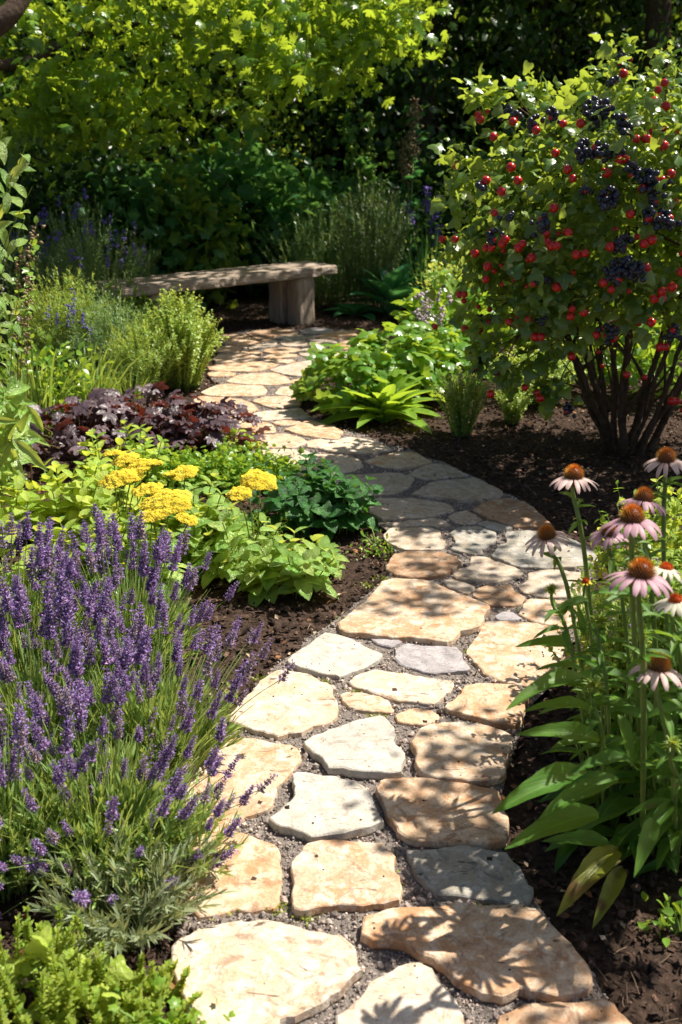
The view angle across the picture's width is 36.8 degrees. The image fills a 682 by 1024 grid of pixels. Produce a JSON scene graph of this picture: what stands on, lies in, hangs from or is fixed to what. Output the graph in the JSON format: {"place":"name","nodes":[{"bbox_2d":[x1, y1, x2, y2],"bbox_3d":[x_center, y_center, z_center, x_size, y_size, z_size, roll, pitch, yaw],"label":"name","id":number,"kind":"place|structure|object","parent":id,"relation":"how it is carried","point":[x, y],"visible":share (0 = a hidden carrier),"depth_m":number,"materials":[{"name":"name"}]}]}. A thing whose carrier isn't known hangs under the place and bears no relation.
{"place":"outdoors","nodes":[
{"label":"outdoors","id":0,"kind":"place"},
{"bbox_2d":[0,240,681,1023],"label":"ground","id":1,"kind":"structure","parent":0,"point":[670,980],"depth_m":3.45,"materials":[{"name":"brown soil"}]},
{"bbox_2d":[0,124,35,309],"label":"broadleaf shrub","id":2,"kind":"object","parent":1,"relation":"on","point":[10,179],"visible":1,"depth_m":3.13,"materials":[{"name":"green plant"}]},
{"bbox_2d":[0,373,49,507],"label":"comfrey plant","id":3,"kind":"object","parent":1,"relation":"on","point":[18,436],"visible":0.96,"depth_m":3.44,"materials":[{"name":"green plant"}]},
{"bbox_2d":[0,471,51,559],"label":"mint plant","id":4,"kind":"object","parent":1,"relation":"on","point":[16,485],"visible":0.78,"depth_m":3.82,"materials":[{"name":"green plant"}]},
{"bbox_2d":[11,216,44,481],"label":"seed stalk plant","id":5,"kind":"object","parent":1,"relation":"on","point":[34,246],"visible":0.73,"depth_m":3.78,"materials":[{"name":"green plant"}]},
{"bbox_2d":[0,208,83,358],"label":"salvia bush","id":6,"kind":"object","parent":1,"relation":"on","point":[8,283],"visible":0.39,"depth_m":6.98,"materials":[{"name":"green plant"}]},
{"bbox_2d":[0,903,93,1023],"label":"stonecrop","id":7,"kind":"object","parent":1,"relation":"on","point":[51,991],"visible":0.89,"depth_m":1.79,"materials":[{"name":"green plant"}]},
{"bbox_2d":[0,338,101,438],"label":"grass clump","id":8,"kind":"object","parent":1,"relation":"on","point":[43,403],"visible":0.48,"depth_m":5.16,"materials":[{"name":"green plant"}]},
{"bbox_2d":[0,110,113,308],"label":"shrub","id":9,"kind":"object","parent":1,"relation":"on","point":[42,189],"visible":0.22,"depth_m":8.64,"materials":[{"name":"green plant"}]},
{"bbox_2d":[0,681,114,903],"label":"lavender plant","id":10,"kind":"object","parent":1,"relation":"on","point":[16,763],"visible":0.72,"depth_m":2.14,"materials":[{"name":"purple plant"}]},
{"bbox_2d":[0,326,114,434],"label":"leafy shrub","id":11,"kind":"object","parent":1,"relation":"on","point":[43,352],"visible":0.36,"depth_m":5.29,"materials":[{"name":"green plant"}]},
{"bbox_2d":[3,451,113,543],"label":"mint plant","id":12,"kind":"object","parent":1,"relation":"on","point":[79,498],"visible":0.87,"depth_m":3.86,"materials":[{"name":"green plant"}]},
{"bbox_2d":[0,511,124,696],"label":"lavender plant","id":13,"kind":"object","parent":1,"relation":"on","point":[43,552],"visible":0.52,"depth_m":2.90,"materials":[{"name":"purple plant"}]},
{"bbox_2d":[9,265,116,379],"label":"feathery bush","id":14,"kind":"object","parent":1,"relation":"on","point":[54,307],"visible":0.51,"depth_m":6.26,"materials":[{"name":"green plant"}]},
{"bbox_2d":[0,921,133,1023],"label":"leafy plant","id":15,"kind":"object","parent":1,"relation":"on","point":[35,947],"visible":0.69,"depth_m":1.81,"materials":[{"name":"green plant"}]},
{"bbox_2d":[0,568,161,782],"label":"lavender plant","id":16,"kind":"object","parent":1,"relation":"on","point":[19,604],"visible":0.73,"depth_m":2.51,"materials":[{"name":"purple plant"}]},
{"bbox_2d":[15,188,149,345],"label":"salvia bush","id":17,"kind":"object","parent":1,"relation":"on","point":[86,273],"visible":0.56,"depth_m":7.19,"materials":[{"name":"green plant"}]},
{"bbox_2d":[0,85,181,300],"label":"shrub","id":18,"kind":"object","parent":1,"relation":"on","point":[81,179],"visible":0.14,"depth_m":9.21,"materials":[{"name":"green plant"}]},
{"bbox_2d":[25,387,161,472],"bbox_3d":[-1.257,-0.405,4.938,0.780,0.311,0.789,0,20,0],"label":"heuchera","id":19,"kind":"object","parent":1,"relation":"on","point":[74,407],"visible":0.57,"depth_m":4.83,"materials":[{"name":"purple plant"}]},
{"bbox_2d":[24,956,164,1023],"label":"stonecrop","id":20,"kind":"object","parent":1,"relation":"on","point":[97,1017],"visible":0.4,"depth_m":1.79,"materials":[{"name":"green plant"}]},
{"bbox_2d":[44,284,145,383],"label":"feathery bush","id":21,"kind":"object","parent":1,"relation":"on","point":[99,334],"visible":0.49,"depth_m":6.16,"materials":[{"name":"green plant"}]},
{"bbox_2d":[12,812,238,988],"bbox_3d":[-0.419,0.746,2.011,0.406,0.200,0.420,-9,22,-23],"label":"silver leaf plant","id":22,"kind":"object","parent":1,"relation":"on","point":[116,939],"visible":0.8,"depth_m":1.98,"materials":[{"name":"plant"}]},
{"bbox_2d":[0,0,260,239],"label":"tree","id":23,"kind":"object","parent":1,"relation":"on","point":[217,76],"visible":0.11,"depth_m":11.38,"materials":[{"name":"green plant"}]},
{"bbox_2d":[97,449,163,521],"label":"yarrow plant","id":24,"kind":"object","parent":1,"relation":"on","point":[127,475],"visible":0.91,"depth_m":3.38,"materials":[{"name":"yellow plant"}]},
{"bbox_2d":[22,504,239,687],"bbox_3d":[-0.608,0.228,2.955,0.621,0.509,0.659,0,20,0],"label":"lavender plant","id":25,"kind":"object","parent":1,"relation":"on","point":[176,616],"visible":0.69,"depth_m":2.91,"materials":[{"name":"purple plant"}]},
{"bbox_2d":[87,315,185,397],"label":"feathery bush","id":26,"kind":"object","parent":1,"relation":"on","point":[155,366],"visible":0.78,"depth_m":5.96,"materials":[{"name":"green plant"}]},
{"bbox_2d":[63,381,213,456],"bbox_3d":[-1.021,-0.486,5.150,0.784,0.315,0.818,0,20,0],"label":"heuchera","id":27,"kind":"object","parent":1,"relation":"on","point":[174,400],"visible":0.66,"depth_m":5.07,"materials":[{"name":"purple plant"}]},
{"bbox_2d":[0,668,278,918],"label":"lavender plant","id":28,"kind":"object","parent":1,"relation":"on","point":[124,801],"visible":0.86,"depth_m":2.15,"materials":[{"name":"green plant"}]},
{"bbox_2d":[88,516,191,598],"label":"mint plant","id":29,"kind":"object","parent":1,"relation":"on","point":[150,532],"visible":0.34,"depth_m":3.31,"materials":[{"name":"green plant"}]},
{"bbox_2d":[81,952,202,1023],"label":"stonecrop","id":30,"kind":"object","parent":1,"relation":"on","point":[167,968],"visible":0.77,"depth_m":1.82,"materials":[{"name":"green plant"}]},
{"bbox_2d":[37,142,250,310],"bbox_3d":[-1.797,-2.591,9.179,1.987,1.658,1.614,0,20,0],"label":"shrub","id":31,"kind":"object","parent":1,"relation":"on","point":[138,188],"visible":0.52,"depth_m":8.95,"materials":[{"name":"green plant"}]},
{"bbox_2d":[85,831,221,928],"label":"silver leaf plant","id":32,"kind":"object","parent":1,"relation":"on","point":[136,893],"visible":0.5,"depth_m":2.04,"materials":[{"name":"plant"}]},
{"bbox_2d":[23,582,294,784],"bbox_3d":[-0.470,0.428,2.515,0.560,0.442,0.611,13,24,31],"label":"lavender plant","id":33,"kind":"object","parent":1,"relation":"on","point":[189,720],"visible":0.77,"depth_m":2.49,"materials":[{"name":"purple plant"}]},
{"bbox_2d":[125,482,197,573],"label":"yarrow plant","id":34,"kind":"object","parent":1,"relation":"on","point":[155,511],"visible":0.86,"depth_m":3.21,"materials":[{"name":"yellow plant"}]},
{"bbox_2d":[70,716,256,915],"bbox_3d":[-0.365,0.615,2.141,0.398,0.354,0.400,-9,22,-23],"label":"lavender plant","id":35,"kind":"object","parent":1,"relation":"on","point":[216,812],"visible":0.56,"depth_m":2.14,"materials":[{"name":"green plant"}]},
{"bbox_2d":[126,284,229,390],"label":"thyme bush","id":36,"kind":"object","parent":1,"relation":"on","point":[187,331],"visible":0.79,"depth_m":6.12,"materials":[{"name":"green plant"}]},
{"bbox_2d":[118,442,262,498],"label":"parsley plant","id":37,"kind":"object","parent":1,"relation":"on","point":[176,459],"visible":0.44,"depth_m":4.49,"materials":[{"name":"green plant"}]},
{"bbox_2d":[132,158,261,308],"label":"shrub","id":38,"kind":"object","parent":1,"relation":"on","point":[223,242],"visible":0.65,"depth_m":8.95,"materials":[{"name":"green plant"}]},
{"bbox_2d":[141,393,271,452],"bbox_3d":[-0.688,-0.450,5.138,0.689,0.256,0.699,0,20,0],"label":"heuchera","id":39,"kind":"object","parent":1,"relation":"on","point":[220,413],"visible":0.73,"depth_m":5.06,"materials":[{"name":"purple plant"}]},
{"bbox_2d":[78,261,336,330],"bbox_3d":[-0.971,-1.613,7.997,2.143,0.494,0.502,-16,26,-37],"label":"garden bench","id":40,"kind":"object","parent":1,"relation":"on","point":[291,293],"visible":0.64,"depth_m":8.08,"materials":[{"name":"brown wood"}]},
{"bbox_2d":[169,828,282,920],"bbox_3d":[-0.248,0.775,2.184,0.252,0.045,0.293,0,20,0],"label":"flagstone","id":41,"kind":"object","parent":1,"relation":"on","point":[260,860],"visible":0.48,"depth_m":2.14,"materials":[{"name":"beige stone"}]},
{"bbox_2d":[183,501,280,591],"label":"mint plant","id":42,"kind":"object","parent":1,"relation":"on","point":[231,541],"visible":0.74,"depth_m":3.54,"materials":[{"name":"green plant"}]},
{"bbox_2d":[0,0,466,198],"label":"maple tree","id":43,"kind":"object","parent":1,"relation":"on","point":[69,110],"visible":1,"depth_m":7.02,"materials":[{"name":"green plant"}]},
{"bbox_2d":[179,738,301,828],"bbox_3d":[-0.248,0.666,2.478,0.305,0.045,0.381,0,20,0],"label":"flagstone","id":44,"kind":"object","parent":1,"relation":"on","point":[259,761],"visible":0.4,"depth_m":2.50,"materials":[{"name":"beige stone"}]},
{"bbox_2d":[170,427,315,497],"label":"parsley plant","id":45,"kind":"object","parent":1,"relation":"on","point":[277,465],"visible":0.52,"depth_m":4.52,"materials":[{"name":"green plant"}]},
{"bbox_2d":[155,99,356,296],"bbox_3d":[-0.899,-2.860,9.721,2.102,1.966,1.748,0,20,0],"label":"shrub","id":46,"kind":"object","parent":1,"relation":"on","point":[241,173],"visible":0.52,"depth_m":9.40,"materials":[{"name":"green plant"}]},
{"bbox_2d":[171,920,362,1023],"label":"flagstone","id":47,"kind":"object","parent":1,"relation":"on","point":[289,966],"visible":0.88,"depth_m":1.89,"materials":[{"name":"beige stone"}]},
{"bbox_2d":[106,1,446,203],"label":"tree","id":48,"kind":"object","parent":1,"relation":"on","point":[309,122],"visible":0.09,"depth_m":11.87,"materials":[{"name":"green plant"}]},
{"bbox_2d":[229,670,338,740],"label":"flagstone","id":49,"kind":"object","parent":1,"relation":"on","point":[284,713],"visible":0.84,"depth_m":2.77,"materials":[{"name":"beige stone"}]},
{"bbox_2d":[219,522,349,607],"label":"mint plant","id":50,"kind":"object","parent":1,"relation":"on","point":[302,570],"visible":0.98,"depth_m":3.43,"materials":[{"name":"green plant"}]},
{"bbox_2d":[246,459,339,537],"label":"mint plant","id":51,"kind":"object","parent":1,"relation":"on","point":[301,514],"visible":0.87,"depth_m":4.00,"materials":[{"name":"green plant"}]},
{"bbox_2d":[252,205,373,308],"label":"rosemary bush","id":52,"kind":"object","parent":1,"relation":"on","point":[315,253],"visible":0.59,"depth_m":9.13,"materials":[{"name":"green plant"}]},
{"bbox_2d":[245,124,386,291],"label":"shrub","id":53,"kind":"object","parent":1,"relation":"on","point":[308,171],"visible":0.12,"depth_m":9.77,"materials":[{"name":"green plant"}]},
{"bbox_2d":[268,772,383,842],"bbox_3d":[-0.034,0.695,2.376,0.263,0.061,0.246,0,20,0],"label":"flagstone","id":54,"kind":"object","parent":1,"relation":"on","point":[335,806],"visible":0.95,"depth_m":2.33,"materials":[{"name":"stone"}]},
{"bbox_2d":[284,465,383,540],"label":"mint plant","id":55,"kind":"object","parent":1,"relation":"on","point":[346,510],"visible":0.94,"depth_m":3.96,"materials":[{"name":"green plant"}]},
{"bbox_2d":[287,632,382,679],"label":"flagstone","id":56,"kind":"object","parent":1,"relation":"on","point":[339,657],"visible":0.88,"depth_m":3.03,"materials":[{"name":"stone"}]},
{"bbox_2d":[0,0,681,235],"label":"hedge","id":57,"kind":"object","parent":1,"relation":"on","point":[340,151],"visible":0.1,"depth_m":14.76,"materials":[{"name":"green plant"}]},
{"bbox_2d":[290,839,402,918],"bbox_3d":[0.010,0.780,2.155,0.236,0.056,0.228,0,20,0],"label":"flagstone","id":58,"kind":"object","parent":1,"relation":"on","point":[355,872],"visible":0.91,"depth_m":2.13,"materials":[{"name":"beige stone"}]},
{"bbox_2d":[303,715,405,779],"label":"flagstone","id":59,"kind":"object","parent":1,"relation":"on","point":[342,750],"visible":0.92,"depth_m":2.56,"materials":[{"name":"stone"}]},
{"bbox_2d":[289,334,422,414],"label":"geranium plant","id":60,"kind":"object","parent":1,"relation":"on","point":[325,363],"visible":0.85,"depth_m":5.58,"materials":[{"name":"green plant"}]},
{"bbox_2d":[338,109,387,269],"bbox_3d":[0.243,-2.789,9.369,0.370,1.684,0.878,-6,21,-16],"label":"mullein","id":61,"kind":"object","parent":1,"relation":"on","point":[365,164],"visible":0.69,"depth_m":9.29,"materials":[{"name":"green plant"}]},
{"bbox_2d":[326,169,421,312],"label":"rosemary bush","id":62,"kind":"object","parent":1,"relation":"on","point":[369,250],"visible":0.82,"depth_m":8.77,"materials":[{"name":"green plant"}]},
{"bbox_2d":[312,371,443,433],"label":"hosta","id":63,"kind":"object","parent":1,"relation":"on","point":[408,410],"visible":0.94,"depth_m":5.49,"materials":[{"name":"green plant"}]},
{"bbox_2d":[350,262,420,316],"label":"hosta","id":64,"kind":"object","parent":1,"relation":"on","point":[393,285],"visible":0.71,"depth_m":8.62,"materials":[{"name":"green plant"}]},
{"bbox_2d":[328,322,463,401],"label":"geranium plant","id":65,"kind":"object","parent":1,"relation":"on","point":[412,358],"visible":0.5,"depth_m":5.75,"materials":[{"name":"green plant"}]},
{"bbox_2d":[335,962,463,1023],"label":"flagstone","id":66,"kind":"object","parent":1,"relation":"on","point":[425,997],"visible":1,"depth_m":1.83,"materials":[{"name":"beige stone"}]},
{"bbox_2d":[348,670,453,706],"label":"flagstone","id":67,"kind":"object","parent":1,"relation":"on","point":[413,690],"visible":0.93,"depth_m":2.88,"materials":[{"name":"beige stone"}]},
{"bbox_2d":[236,0,583,248],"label":"tree","id":68,"kind":"object","parent":1,"relation":"on","point":[425,74],"visible":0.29,"depth_m":11.13,"materials":[{"name":"green plant"}]},
{"bbox_2d":[367,498,453,527],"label":"flagstone","id":69,"kind":"object","parent":1,"relation":"on","point":[405,509],"visible":0.75,"depth_m":4.24,"materials":[{"name":"grey stone"}]},
{"bbox_2d":[397,97,426,274],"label":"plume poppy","id":70,"kind":"object","parent":1,"relation":"on","point":[409,173],"visible":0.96,"depth_m":9.53,"materials":[{"name":"green plant"}]},
{"bbox_2d":[337,578,489,645],"bbox_3d":[0.259,0.341,3.332,0.423,0.056,0.478,9,22,23],"label":"flagstone","id":71,"kind":"object","parent":1,"relation":"on","point":[403,610],"visible":0.91,"depth_m":3.29,"materials":[{"name":"beige stone"}]},
{"bbox_2d":[385,551,461,579],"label":"flagstone","id":72,"kind":"object","parent":1,"relation":"on","point":[427,565],"visible":0.88,"depth_m":3.68,"materials":[{"name":"brown stone"}]},
{"bbox_2d":[348,125,510,278],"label":"shrub","id":73,"kind":"object","parent":1,"relation":"on","point":[439,168],"visible":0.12,"depth_m":10.34,"materials":[{"name":"green plant"}]},
{"bbox_2d":[394,643,470,675],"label":"flagstone","id":74,"kind":"object","parent":1,"relation":"on","point":[437,660],"visible":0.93,"depth_m":3.03,"materials":[{"name":"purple stone"}]},
{"bbox_2d":[371,320,495,390],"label":"geranium plant","id":75,"kind":"object","parent":1,"relation":"on","point":[456,342],"visible":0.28,"depth_m":6.03,"materials":[{"name":"green plant"}]},
{"bbox_2d":[375,777,508,849],"bbox_3d":[0.232,0.703,2.362,0.302,0.056,0.251,0,20,0],"label":"flagstone","id":76,"kind":"object","parent":1,"relation":"on","point":[437,819],"visible":0.91,"depth_m":2.33,"materials":[{"name":"beige stone"}]},
{"bbox_2d":[410,477,502,503],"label":"flagstone","id":77,"kind":"object","parent":1,"relation":"on","point":[473,490],"visible":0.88,"depth_m":4.43,"materials":[{"name":"grey stone"}]},
{"bbox_2d":[390,269,524,368],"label":"leafy shrub","id":78,"kind":"object","parent":1,"relation":"on","point":[411,303],"visible":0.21,"depth_m":6.62,"materials":[{"name":"green plant"}]},
{"bbox_2d":[410,722,512,787],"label":"flagstone","id":79,"kind":"object","parent":1,"relation":"on","point":[439,751],"visible":0.95,"depth_m":2.56,"materials":[{"name":"beige stone"}]},
{"bbox_2d":[430,363,494,437],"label":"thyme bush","id":80,"kind":"object","parent":1,"relation":"on","point":[460,415],"visible":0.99,"depth_m":5.25,"materials":[{"name":"green plant"}]},
{"bbox_2d":[405,844,533,905],"bbox_3d":[0.270,0.781,2.163,0.260,0.050,0.194,0,20,0],"label":"flagstone","id":81,"kind":"object","parent":1,"relation":"on","point":[463,873],"visible":0.89,"depth_m":2.15,"materials":[{"name":"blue stone"}]},
{"bbox_2d":[360,902,592,1005],"bbox_3d":[0.252,0.851,1.960,0.429,0.061,0.246,0,20,0],"label":"flagstone","id":82,"kind":"object","parent":1,"relation":"on","point":[475,950],"visible":0.92,"depth_m":1.95,"materials":[{"name":"beige stone"}]},
{"bbox_2d":[443,683,528,732],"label":"flagstone","id":83,"kind":"object","parent":1,"relation":"on","point":[488,704],"visible":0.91,"depth_m":2.77,"materials":[{"name":"beige stone"}]},
{"bbox_2d":[402,125,598,296],"bbox_3d":[1.644,-2.701,9.393,1.995,1.690,1.970,-18,27,-39],"label":"shrub","id":84,"kind":"object","parent":1,"relation":"on","point":[447,215],"visible":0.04,"depth_m":9.35,"materials":[{"name":"green plant"}]},
{"bbox_2d":[471,498,552,529],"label":"flagstone","id":85,"kind":"object","parent":1,"relation":"on","point":[516,514],"visible":0.82,"depth_m":4.17,"materials":[{"name":"brown stone"}]},
{"bbox_2d":[466,621,565,687],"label":"flagstone","id":86,"kind":"object","parent":1,"relation":"on","point":[493,651],"visible":0.66,"depth_m":3.07,"materials":[{"name":"beige stone"}]},
{"bbox_2d":[374,0,681,202],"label":"tree","id":87,"kind":"object","parent":1,"relation":"on","point":[556,57],"visible":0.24,"depth_m":12.28,"materials":[{"name":"green plant"}]},
{"bbox_2d":[491,530,597,570],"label":"flagstone","id":88,"kind":"object","parent":1,"relation":"on","point":[511,551],"visible":0.61,"depth_m":3.78,"materials":[{"name":"beige stone"}]},
{"bbox_2d":[425,24,681,456],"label":"currant bush","id":89,"kind":"object","parent":1,"relation":"on","point":[547,272],"visible":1,"depth_m":4.35,"materials":[{"name":"green plant"}]},
{"bbox_2d":[497,998,630,1023],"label":"flagstone","id":90,"kind":"object","parent":1,"relation":"on","point":[584,1012],"visible":1,"depth_m":1.80,"materials":[{"name":"beige stone"}]},
{"bbox_2d":[525,524,607,798],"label":"coneflower","id":91,"kind":"object","parent":1,"relation":"on","point":[547,535],"visible":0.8,"depth_m":2.29,"materials":[{"name":"green plant"}]},
{"bbox_2d":[549,463,599,725],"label":"coneflower","id":92,"kind":"object","parent":1,"relation":"on","point":[572,478],"visible":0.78,"depth_m":2.28,"materials":[{"name":"green plant"}]},
{"bbox_2d":[492,555,681,928],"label":"coneflower","id":93,"kind":"object","parent":1,"relation":"on","point":[563,812],"visible":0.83,"depth_m":1.96,"materials":[{"name":"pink plant"}]},
{"bbox_2d":[506,583,677,872],"bbox_3d":[0.555,0.470,2.188,0.345,0.595,0.466,18,27,39],"label":"coneflower","id":94,"kind":"object","parent":1,"relation":"on","point":[573,732],"visible":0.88,"depth_m":2.11,"materials":[{"name":"green plant"}]},
{"bbox_2d":[527,0,681,134],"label":"tree","id":95,"kind":"object","parent":1,"relation":"on","point":[635,8],"visible":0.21,"depth_m":11.51,"materials":[{"name":"green plant"}]},
{"bbox_2d":[541,544,681,733],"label":"feathery herb","id":96,"kind":"object","parent":1,"relation":"on","point":[615,620],"visible":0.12,"depth_m":2.48,"materials":[{"name":"green plant"}]},
{"bbox_2d":[545,651,681,875],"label":"coneflower","id":97,"kind":"object","parent":1,"relation":"on","point":[664,804],"visible":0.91,"depth_m":2.04,"materials":[{"name":"green plant"}]},
{"bbox_2d":[581,304,681,406],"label":"leafy shrub","id":98,"kind":"object","parent":1,"relation":"on","point":[646,363],"visible":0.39,"depth_m":5.92,"materials":[{"name":"green plant"}]},
{"bbox_2d":[584,502,681,798],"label":"coneflower","id":99,"kind":"object","parent":1,"relation":"on","point":[632,520],"visible":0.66,"depth_m":1.95,"materials":[{"name":"pink plant"}]},
{"bbox_2d":[587,475,681,603],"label":"feathery herb","id":100,"kind":"object","parent":1,"relation":"on","point":[674,531],"visible":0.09,"depth_m":2.74,"materials":[{"name":"green plant"}]},
{"bbox_2d":[589,524,679,796],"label":"coneflower","id":101,"kind":"object","parent":1,"relation":"on","point":[612,563],"visible":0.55,"depth_m":2.11,"materials":[{"name":"pink plant"}]},
{"bbox_2d":[637,447,681,716],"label":"coneflower","id":102,"kind":"object","parent":1,"relation":"on","point":[665,459],"visible":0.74,"depth_m":2.19,"materials":[{"name":"green plant"}]},
{"bbox_2d":[158,329,608,1023],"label":"path","id":103,"kind":"structure","parent":0,"point":[377,972],"depth_m":2.45,"materials":[{"name":"grey gravel"}]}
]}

